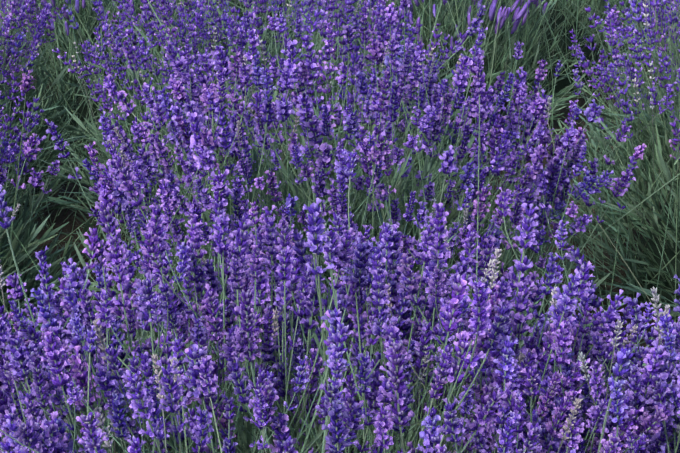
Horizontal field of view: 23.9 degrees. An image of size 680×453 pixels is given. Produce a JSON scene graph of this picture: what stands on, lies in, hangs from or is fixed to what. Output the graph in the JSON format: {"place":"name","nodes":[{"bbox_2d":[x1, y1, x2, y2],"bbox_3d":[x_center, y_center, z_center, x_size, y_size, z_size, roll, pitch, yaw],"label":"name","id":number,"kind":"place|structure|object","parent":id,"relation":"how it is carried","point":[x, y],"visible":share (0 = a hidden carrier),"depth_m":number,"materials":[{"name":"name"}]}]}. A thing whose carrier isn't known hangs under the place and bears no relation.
{"place":"outdoors","nodes":[
{"label":"outdoors","id":0,"kind":"place"},
{"bbox_2d":[4,21,679,452],"bbox_3d":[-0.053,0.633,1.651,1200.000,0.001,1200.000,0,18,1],"label":"ground","id":1,"kind":"structure","parent":0,"point":[62,217],"depth_m":3.60,"materials":[{"name":"green plant"}]},
{"bbox_2d":[0,0,654,445],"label":"lavender flower stems","id":2,"kind":"object","parent":1,"relation":"on","point":[200,148],"visible":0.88,"depth_m":2.32,"materials":[{"name":"purple plant"}]},
{"bbox_2d":[0,151,679,452],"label":"lavender flower stems","id":3,"kind":"object","parent":1,"relation":"on","point":[528,397],"visible":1,"depth_m":1.51,"materials":[{"name":"purple plant"}]},
{"bbox_2d":[0,0,679,452],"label":"lavender foliage","id":4,"kind":"object","parent":1,"relation":"on","point":[560,100],"visible":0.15,"depth_m":3.10,"materials":[{"name":"green plant"}]},
{"bbox_2d":[0,0,679,321],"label":"lavender flower stems","id":5,"kind":"object","parent":1,"relation":"on","point":[628,71],"visible":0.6,"depth_m":3.15,"materials":[{"name":"purple plant"}]},
{"bbox_2d":[0,0,679,406],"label":"lavender flower stems","id":6,"kind":"object","parent":1,"relation":"on","point":[498,14],"visible":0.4,"depth_m":4.15,"materials":[{"name":"purple plant"}]},
{"bbox_2d":[0,0,679,450],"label":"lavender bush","id":7,"kind":"object","parent":1,"relation":"on","point":[564,82],"depth_m":4.27,"materials":[{"name":"plant"}]},
{"bbox_2d":[61,287,678,452],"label":"lavender plant","id":8,"kind":"object","parent":1,"relation":"on","point":[409,436],"visible":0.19,"depth_m":1.63,"materials":[{"name":"purple plant"}]}
]}

